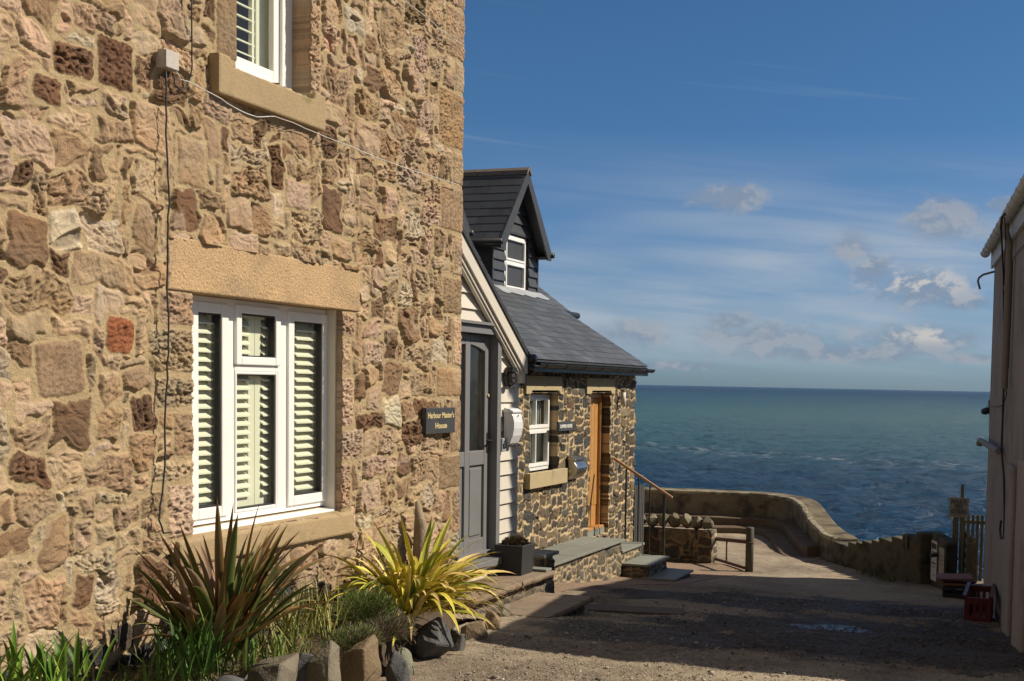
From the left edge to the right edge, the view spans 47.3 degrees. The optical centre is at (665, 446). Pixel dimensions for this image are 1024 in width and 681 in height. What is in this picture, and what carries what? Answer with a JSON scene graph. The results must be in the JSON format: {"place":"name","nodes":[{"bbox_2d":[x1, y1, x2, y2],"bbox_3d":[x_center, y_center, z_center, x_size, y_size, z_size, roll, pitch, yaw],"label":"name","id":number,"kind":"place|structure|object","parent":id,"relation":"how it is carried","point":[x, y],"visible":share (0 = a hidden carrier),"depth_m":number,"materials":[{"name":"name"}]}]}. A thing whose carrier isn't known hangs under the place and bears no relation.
{"place":"outdoors","nodes":[
{"label":"outdoors","id":0,"kind":"place"},
{"bbox_2d":[554,561,751,592],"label":"pavement","id":1,"kind":"structure","parent":0,"point":[705,571],"depth_m":16.17,"materials":[{"name":"concrete"}]},
{"bbox_2d":[544,536,693,588],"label":"stone terrace","id":2,"kind":"structure","parent":1,"relation":"on","point":[583,559],"depth_m":15.37,"materials":[{"name":"stone"}]},
{"bbox_2d":[613,457,672,555],"bbox_3d":[-0.341,0.918,16.707,0.925,1.501,0.050,2,3,18],"label":"handrail","id":3,"kind":"object","parent":2,"relation":"attached to","point":[650,483],"visible":0.87,"depth_m":16.68,"materials":[{"name":"brown wood"}]},
{"bbox_2d":[633,484,644,554],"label":"slatted gate","id":4,"kind":"structure","parent":1,"relation":"on","point":[641,514],"depth_m":18.32,"materials":[{"name":"wood"}]},
{"bbox_2d":[714,527,754,571],"bbox_3d":[0.990,1.579,18.381,0.206,0.786,1.723,0,3,-20],"label":"post and rail barrier","id":5,"kind":"object","parent":1,"relation":"on","point":[749,542],"visible":0.87,"depth_m":17.62,"materials":[{"name":"wood"}]},
{"bbox_2d":[378,585,1023,680],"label":"road","id":6,"kind":"structure","parent":0,"point":[448,663],"depth_m":8.41,"materials":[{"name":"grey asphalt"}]},
{"bbox_2d":[340,634,381,680],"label":"rock","id":7,"kind":"object","parent":6,"relation":"on","point":[359,659],"visible":0.98,"depth_m":5.85,"materials":[{"name":"brown stone"}]},
{"bbox_2d":[385,650,410,680],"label":"rock","id":8,"kind":"object","parent":6,"relation":"on","point":[396,669],"visible":1,"depth_m":6.13,"materials":[{"name":"grey stone"}]},
{"bbox_2d":[387,640,415,675],"bbox_3d":[-1.493,1.268,6.484,0.174,0.360,0.140,0,3,-17],"label":"rock","id":9,"kind":"object","parent":6,"relation":"on","point":[405,653],"visible":0.38,"depth_m":6.47,"materials":[{"name":"stone"}]},
{"bbox_2d":[416,617,453,659],"bbox_3d":[-1.409,1.190,6.978,0.214,0.303,0.267,2,3,18],"label":"rock","id":10,"kind":"object","parent":6,"relation":"on","point":[433,638],"visible":0.87,"depth_m":6.92,"materials":[{"name":"grey stone"}]},
{"bbox_2d":[449,628,466,650],"bbox_3d":[-1.330,1.251,7.297,0.128,0.189,0.146,2,3,18],"label":"rock","id":11,"kind":"object","parent":6,"relation":"on","point":[459,641],"visible":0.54,"depth_m":7.26,"materials":[{"name":"grey stone"}]},
{"bbox_2d":[456,620,488,639],"bbox_3d":[-1.382,1.275,7.839,0.322,0.189,0.161,-1,4,-37],"label":"rock","id":12,"kind":"object","parent":6,"relation":"on","point":[476,630],"visible":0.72,"depth_m":7.82,"materials":[{"name":"beige stone"}]},
{"bbox_2d":[485,609,500,629],"bbox_3d":[-1.284,1.307,8.541,0.116,0.204,0.134,1,3,-1],"label":"rock","id":13,"kind":"object","parent":6,"relation":"on","point":[493,618],"visible":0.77,"depth_m":8.50,"materials":[{"name":"beige stone"}]},
{"bbox_2d":[491,603,510,616],"bbox_3d":[-1.369,1.369,9.465,0.176,0.160,0.176,2,3,18],"label":"rock","id":14,"kind":"object","parent":6,"relation":"on","point":[503,611],"visible":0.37,"depth_m":9.41,"materials":[{"name":"beige stone"}]},
{"bbox_2d":[510,592,593,617],"bbox_3d":[-1.071,1.555,10.032,0.564,0.378,1.029,2,3,18],"label":"stone step","id":15,"kind":"object","parent":6,"relation":"on","point":[542,605],"visible":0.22,"depth_m":10.04,"materials":[{"name":"brown stone"}]},
{"bbox_2d":[585,604,683,614],"bbox_3d":[-0.303,1.559,10.871,0.949,0.144,0.550,1,3,0],"label":"manhole cover","id":16,"kind":"object","parent":6,"relation":"on","point":[637,610],"visible":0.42,"depth_m":10.76,"materials":[{"name":"metal"}]},
{"bbox_2d":[962,582,995,621],"bbox_3d":[3.272,1.642,12.014,0.300,0.316,0.840,2,3,18],"label":"fish box","id":17,"kind":"object","parent":6,"relation":"on","point":[978,609],"visible":0.88,"depth_m":11.67,"materials":[{"name":"red plastic"}]},
{"bbox_2d":[462,0,1023,391],"label":"sky","id":18,"kind":"structure","parent":0,"point":[732,193],"materials":[{"name":"blue"}]},
{"bbox_2d":[554,532,983,608],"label":"ground","id":19,"kind":"structure","parent":0,"point":[774,571],"depth_m":16.30,"materials":[{"name":"beige concrete"}]},
{"bbox_2d":[216,674,247,680],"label":"rock","id":20,"kind":"object","parent":19,"relation":"on","point":[228,678],"visible":1,"depth_m":4.81,"materials":[{"name":"grey stone"}]},
{"bbox_2d":[0,0,464,680],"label":"stone house","id":21,"kind":"structure","parent":19,"relation":"on","point":[314,300],"depth_m":5.88,"materials":[{"name":"stone"}]},
{"bbox_2d":[158,71,171,533],"bbox_3d":[-2.355,-0.667,5.412,0.013,2.169,0.086,2,3,18],"label":"cable","id":22,"kind":"object","parent":21,"relation":"attached to","point":[163,532],"visible":1,"depth_m":5.43,"materials":[{"name":"black plastic"}]},
{"bbox_2d":[155,48,178,71],"bbox_3d":[-2.335,-1.811,5.397,0.062,0.088,0.090,2,3,18],"label":"junction box","id":23,"kind":"object","parent":21,"relation":"attached to","point":[167,60],"visible":1,"depth_m":5.37,"materials":[{"name":"beige plastic"}]},
{"bbox_2d":[172,0,192,90],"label":"cable","id":24,"kind":"object","parent":21,"relation":"attached to","point":[191,55],"visible":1,"depth_m":5.53,"materials":[{"name":"plastic"}]},
{"bbox_2d":[191,295,335,533],"bbox_3d":[-2.237,-0.189,6.353,0.154,1.208,1.254,2,3,18],"label":"window","id":25,"kind":"structure","parent":21,"relation":"in","point":[228,363],"depth_m":6.37,"materials":[{"name":"white plastic"}]},
{"bbox_2d":[235,0,291,88],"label":"window","id":26,"kind":"structure","parent":21,"relation":"in","point":[280,11],"depth_m":6.43,"materials":[{"name":"white plastic"}]},
{"bbox_2d":[176,72,458,184],"bbox_3d":[-1.877,-1.790,6.755,0.011,0.085,2.790,2,3,18],"label":"cable","id":27,"kind":"object","parent":21,"relation":"attached to","point":[305,128],"visible":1,"depth_m":6.33,"materials":[{"name":"white plastic"}]},
{"bbox_2d":[405,0,462,44],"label":"cable","id":28,"kind":"object","parent":21,"relation":"attached to","point":[434,23],"visible":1,"depth_m":7.67,"materials":[{"name":"white plastic"}]},
{"bbox_2d":[421,407,454,433],"bbox_3d":[-1.566,-0.181,7.951,0.040,0.177,0.402,2,3,18],"label":"name plate","id":29,"kind":"object","parent":21,"relation":"attached to","point":[437,420],"visible":1,"depth_m":7.91,"materials":[{"name":"stone"}]},
{"bbox_2d":[239,653,298,680],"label":"rock","id":30,"kind":"object","parent":19,"relation":"on","point":[281,668],"visible":0.89,"depth_m":5.18,"materials":[{"name":"beige stone"}]},
{"bbox_2d":[68,610,483,680],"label":"soil","id":31,"kind":"structure","parent":19,"relation":"on","point":[385,651],"depth_m":6.28,"materials":[{"name":"brown soil"}]},
{"bbox_2d":[0,621,117,680],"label":"strap leaf plant","id":32,"kind":"object","parent":31,"relation":"on","point":[39,666],"visible":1,"depth_m":4.16,"materials":[{"name":"green plant"}]},
{"bbox_2d":[142,598,250,680],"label":"strap leaf plant","id":33,"kind":"object","parent":31,"relation":"on","point":[187,655],"visible":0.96,"depth_m":4.88,"materials":[{"name":"green plant"}]},
{"bbox_2d":[118,499,339,664],"bbox_3d":[-1.972,0.593,5.324,1.056,0.748,1.007,-1,4,-30],"label":"flax plant","id":34,"kind":"object","parent":31,"relation":"on","point":[227,586],"visible":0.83,"depth_m":5.20,"materials":[{"name":"green plant"}]},
{"bbox_2d":[211,614,316,674],"bbox_3d":[-1.890,0.897,5.361,0.448,0.283,0.570,2,3,18],"label":"strap leaf plant","id":35,"kind":"object","parent":31,"relation":"on","point":[254,645],"visible":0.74,"depth_m":5.36,"materials":[{"name":"green plant"}]},
{"bbox_2d":[67,604,473,680],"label":"ground cover","id":36,"kind":"object","parent":31,"relation":"on","point":[139,674],"visible":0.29,"depth_m":5.30,"materials":[{"name":"green plant"}]},
{"bbox_2d":[319,620,385,653],"bbox_3d":[-1.631,0.995,6.036,0.322,0.159,0.426,2,3,18],"label":"shrub","id":37,"kind":"object","parent":36,"relation":"on","point":[345,638],"visible":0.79,"depth_m":5.99,"materials":[{"name":"green plant"}]},
{"bbox_2d":[327,582,400,625],"bbox_3d":[-1.650,0.858,6.357,0.423,0.251,0.465,2,3,18],"label":"shrub","id":38,"kind":"object","parent":36,"relation":"on","point":[363,609],"visible":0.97,"depth_m":6.29,"materials":[{"name":"green plant"}]},
{"bbox_2d":[363,606,417,642],"bbox_3d":[-1.520,0.976,6.304,0.315,0.196,0.394,2,3,18],"label":"shrub","id":39,"kind":"object","parent":36,"relation":"on","point":[393,629],"visible":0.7,"depth_m":6.26,"materials":[{"name":"green plant"}]},
{"bbox_2d":[266,572,354,649],"bbox_3d":[-1.853,0.827,5.883,0.504,0.341,0.681,2,3,18],"label":"montbretia","id":40,"kind":"object","parent":31,"relation":"on","point":[287,622],"visible":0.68,"depth_m":5.85,"materials":[{"name":"green plant"}]},
{"bbox_2d":[316,511,514,644],"bbox_3d":[-1.515,0.762,6.975,1.134,0.731,1.365,2,3,18],"label":"flax plant","id":41,"kind":"object","parent":31,"relation":"on","point":[415,588],"visible":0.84,"depth_m":6.83,"materials":[{"name":"yellow plant"}]},
{"bbox_2d":[443,568,523,624],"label":"dry leaves","id":42,"kind":"object","parent":41,"relation":"attached to","point":[479,598],"visible":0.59,"depth_m":7.16,"materials":[{"name":"brown plant"}]},
{"bbox_2d":[413,501,428,561],"bbox_3d":[-1.621,0.652,7.604,0.125,0.592,0.122,2,3,18],"label":"driftwood","id":43,"kind":"object","parent":31,"relation":"on","point":[420,527],"visible":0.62,"depth_m":7.58,"materials":[{"name":"beige wood"}]},
{"bbox_2d":[296,652,313,680],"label":"rock","id":44,"kind":"object","parent":19,"relation":"on","point":[302,664],"visible":0.25,"depth_m":5.61,"materials":[{"name":"grey stone"}]},
{"bbox_2d":[306,640,340,680],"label":"rock","id":45,"kind":"object","parent":19,"relation":"on","point":[323,663],"visible":1,"depth_m":5.59,"materials":[{"name":"beige stone"}]},
{"bbox_2d":[360,664,381,680],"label":"rock","id":46,"kind":"object","parent":19,"relation":"on","point":[372,674],"visible":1,"depth_m":5.67,"materials":[{"name":"stone"}]},
{"bbox_2d":[438,570,554,613],"bbox_3d":[-1.543,1.383,10.161,0.534,0.388,1.641,2,3,18],"label":"stone step","id":47,"kind":"object","parent":19,"relation":"on","point":[532,582],"visible":0.21,"depth_m":10.20,"materials":[{"name":"brown stone"}]},
{"bbox_2d":[494,542,534,575],"bbox_3d":[-1.393,1.030,10.646,0.284,0.272,0.284,2,3,18],"label":"planter","id":48,"kind":"object","parent":47,"relation":"on","point":[517,560],"visible":0.82,"depth_m":10.53,"materials":[{"name":"metal"}]},
{"bbox_2d":[501,534,528,545],"bbox_3d":[-1.390,0.880,10.636,0.263,0.148,0.266,2,3,18],"label":"heather","id":49,"kind":"object","parent":48,"relation":"on","point":[515,540],"visible":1,"depth_m":10.59,"materials":[{"name":"brown plant"}]},
{"bbox_2d":[533,566,551,571],"bbox_3d":[-1.183,1.151,10.828,0.190,0.022,0.130,2,3,18],"label":"loose slate","id":50,"kind":"object","parent":47,"relation":"on","point":[543,569],"visible":0.76,"depth_m":10.79,"materials":[{"name":"grey stone"}]},
{"bbox_2d":[533,549,558,592],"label":"stub wall","id":51,"kind":"structure","parent":19,"relation":"on","point":[543,558],"depth_m":11.18,"materials":[{"name":"grey stone"}]},
{"bbox_2d":[458,167,654,581],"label":"slate roof cottage","id":52,"kind":"structure","parent":19,"relation":"on","point":[566,363],"depth_m":15.25,"materials":[{"name":"stone"}]},
{"bbox_2d":[458,333,492,559],"bbox_3d":[-1.746,0.007,10.173,0.114,2.007,0.846,2,3,18],"label":"door","id":53,"kind":"structure","parent":52,"relation":"in","point":[474,465],"depth_m":10.34,"materials":[{"name":"grey wood"}]},
{"bbox_2d":[500,438,506,451],"bbox_3d":[-1.503,-0.019,10.668,0.046,0.124,0.080,2,3,18],"label":"key safe","id":54,"kind":"object","parent":52,"relation":"attached to","point":[503,445],"visible":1,"depth_m":10.64,"materials":[{"name":"black metal"}]},
{"bbox_2d":[504,367,517,387],"bbox_3d":[-1.438,-0.645,10.719,0.095,0.195,0.124,2,3,18],"label":"wall lamp","id":55,"kind":"object","parent":52,"relation":"attached to","point":[510,377],"visible":1,"depth_m":10.68,"materials":[{"name":"black metal"}]},
{"bbox_2d":[504,408,522,444],"bbox_3d":[-1.424,-0.191,10.776,0.108,0.345,0.200,2,3,18],"label":"letterbox","id":56,"kind":"object","parent":52,"relation":"attached to","point":[513,424],"visible":1,"depth_m":10.70,"materials":[{"name":"metal"}]},
{"bbox_2d":[529,394,549,470],"bbox_3d":[-1.679,-0.181,14.652,0.072,0.969,0.881,2,3,18],"label":"window","id":57,"kind":"structure","parent":52,"relation":"in","point":[535,428],"depth_m":14.79,"materials":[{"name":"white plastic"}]},
{"bbox_2d":[556,421,572,430],"bbox_3d":[-1.327,-0.271,15.190,0.040,0.122,0.474,2,3,18],"label":"name plate","id":58,"kind":"object","parent":52,"relation":"attached to","point":[565,426],"visible":1,"depth_m":15.14,"materials":[{"name":"stone"}]},
{"bbox_2d":[568,454,586,479],"bbox_3d":[-1.185,0.277,15.526,0.136,0.326,0.366,2,3,18],"label":"letterbox","id":59,"kind":"object","parent":52,"relation":"attached to","point":[577,466],"visible":1,"depth_m":15.40,"materials":[{"name":"metal"}]},
{"bbox_2d":[588,398,597,525],"bbox_3d":[-1.129,0.226,16.563,0.048,1.859,0.687,2,3,18],"label":"door","id":60,"kind":"structure","parent":52,"relation":"in","point":[592,501],"depth_m":16.73,"materials":[{"name":"brown wood"}]},
{"bbox_2d":[619,390,625,405],"bbox_3d":[-0.643,-0.729,17.139,0.108,0.230,0.076,2,3,18],"label":"wall light","id":61,"kind":"object","parent":52,"relation":"attached to","point":[623,397],"visible":1,"depth_m":17.11,"materials":[{"name":"beige paint"}]},
{"bbox_2d":[643,513,717,563],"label":"rubble wall","id":62,"kind":"structure","parent":19,"relation":"on","point":[695,543],"depth_m":18.89,"materials":[{"name":"stone"}]},
{"bbox_2d":[633,487,859,597],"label":"sea wall","id":63,"kind":"structure","parent":19,"relation":"on","point":[788,525],"depth_m":24.31,"materials":[{"name":"concrete"}]},
{"bbox_2d":[825,559,896,581],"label":"weeds","id":64,"kind":"object","parent":19,"relation":"on","point":[879,576],"visible":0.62,"depth_m":17.60,"materials":[{"name":"green plant"}]},
{"bbox_2d":[833,531,942,583],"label":"stepped wall","id":65,"kind":"structure","parent":19,"relation":"on","point":[893,557],"depth_m":17.48,"materials":[{"name":"concrete"}]},
{"bbox_2d":[904,533,907,548],"bbox_3d":[3.567,1.400,17.105,0.008,0.230,0.150,1,3,-5],"label":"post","id":66,"kind":"object","parent":65,"relation":"attached to","point":[906,534],"visible":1,"depth_m":17.06,"materials":[{"name":"wood"}]},
{"bbox_2d":[931,532,956,589],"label":"wall pier","id":67,"kind":"structure","parent":19,"relation":"on","point":[947,543],"depth_m":16.18,"materials":[{"name":"concrete"}]},
{"bbox_2d":[930,540,937,581],"bbox_3d":[3.852,1.636,16.540,0.008,0.570,0.252,1,3,-5],"label":"notice","id":68,"kind":"object","parent":67,"relation":"attached to","point":[933,562],"visible":1,"depth_m":16.54,"materials":[{"name":"white metal"}]},
{"bbox_2d":[930,553,937,557],"bbox_3d":[3.806,1.538,16.350,0.109,0.073,0.060,1,3,-5],"label":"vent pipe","id":69,"kind":"object","parent":67,"relation":"attached to","point":[933,555],"visible":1,"depth_m":16.33,"materials":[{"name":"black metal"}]},
{"bbox_2d":[939,547,944,572],"bbox_3d":[3.880,1.620,16.196,0.008,0.400,0.218,1,3,-5],"label":"notice","id":70,"kind":"object","parent":67,"relation":"attached to","point":[941,558],"visible":0.91,"depth_m":16.19,"materials":[{"name":"white metal"}]},
{"bbox_2d":[952,517,958,572],"bbox_3d":[4.178,1.577,16.658,0.079,1.135,0.090,2,3,18],"label":"gate post","id":71,"kind":"object","parent":19,"relation":"on","point":[955,529],"visible":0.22,"depth_m":16.60,"materials":[{"name":"brown wood"}]},
{"bbox_2d":[949,484,968,572],"bbox_3d":[4.148,1.347,16.353,0.273,1.625,0.078,2,3,18],"label":"pier sign","id":72,"kind":"object","parent":19,"relation":"on","point":[958,507],"visible":0.99,"depth_m":16.31,"materials":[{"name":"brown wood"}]},
{"bbox_2d":[941,580,977,598],"bbox_3d":[3.814,1.853,14.968,0.460,0.196,0.340,2,3,11],"label":"fish box","id":73,"kind":"object","parent":19,"relation":"on","point":[954,585],"visible":0.78,"depth_m":14.85,"materials":[{"name":"black plastic"}]},
{"bbox_2d":[936,573,972,579],"bbox_3d":[3.749,1.685,14.960,0.453,0.055,0.304,2,3,10],"label":"crate lid","id":74,"kind":"object","parent":73,"relation":"on","point":[954,576],"visible":1,"depth_m":14.92,"materials":[{"name":"orange plastic"}]},
{"bbox_2d":[965,543,972,574],"bbox_3d":[4.281,1.765,16.255,0.100,0.806,0.070,2,3,18],"label":"short post","id":75,"kind":"object","parent":19,"relation":"on","point":[968,563],"visible":0.34,"depth_m":16.21,"materials":[{"name":"brown wood"}]},
{"bbox_2d":[962,530,976,583],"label":"timber gate","id":76,"kind":"structure","parent":19,"relation":"on","point":[969,537],"depth_m":16.30,"materials":[{"name":"brown wood"}]},
{"bbox_2d":[962,515,985,580],"bbox_3d":[4.766,1.591,17.815,0.426,1.104,0.050,2,3,18],"label":"picket fence","id":77,"kind":"object","parent":19,"relation":"on","point":[973,522],"visible":0.3,"depth_m":17.77,"materials":[{"name":"wood"}]},
{"bbox_2d":[976,174,1023,651],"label":"harled house","id":78,"kind":"structure","parent":19,"relation":"on","point":[1004,565],"depth_m":11.22,"materials":[{"name":"paint"}]},
{"bbox_2d":[981,399,989,414],"bbox_3d":[3.925,-0.485,14.090,0.126,0.190,0.087,2,3,18],"label":"corner lamp","id":79,"kind":"object","parent":78,"relation":"attached to","point":[985,411],"visible":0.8,"depth_m":14.07,"materials":[{"name":"black metal"}]},
{"bbox_2d":[977,271,993,288],"bbox_3d":[3.901,-2.026,13.987,0.248,0.240,0.069,1,3,-9],"label":"bracket pipe","id":80,"kind":"object","parent":78,"relation":"attached to","point":[979,277],"visible":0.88,"depth_m":13.97,"materials":[{"name":"metal"}]},
{"bbox_2d":[999,213,1005,538],"bbox_3d":[3.293,-0.593,11.242,0.143,3.035,2.169,2,3,17],"label":"cable","id":81,"kind":"object","parent":78,"relation":"attached to","point":[1003,391],"visible":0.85,"depth_m":11.56,"materials":[{"name":"black plastic"}]},
{"bbox_2d":[1001,217,1006,409],"bbox_3d":[3.318,-1.216,11.249,0.080,1.733,2.158,2,3,16],"label":"cable","id":82,"kind":"object","parent":78,"relation":"attached to","point":[1004,278],"visible":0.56,"depth_m":11.61,"materials":[{"name":"black plastic"}]},
{"bbox_2d":[1009,244,1023,360],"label":"cable","id":83,"kind":"object","parent":78,"relation":"attached to","point":[1011,297],"visible":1,"depth_m":11.30,"materials":[{"name":"plastic"}]},
{"bbox_2d":[634,385,989,580],"bbox_3d":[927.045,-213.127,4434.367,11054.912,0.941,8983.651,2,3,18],"label":"sea","id":84,"kind":"structure","parent":0,"point":[861,465],"depth_m":116.27,"materials":[{"name":"liquid"}]}
]}

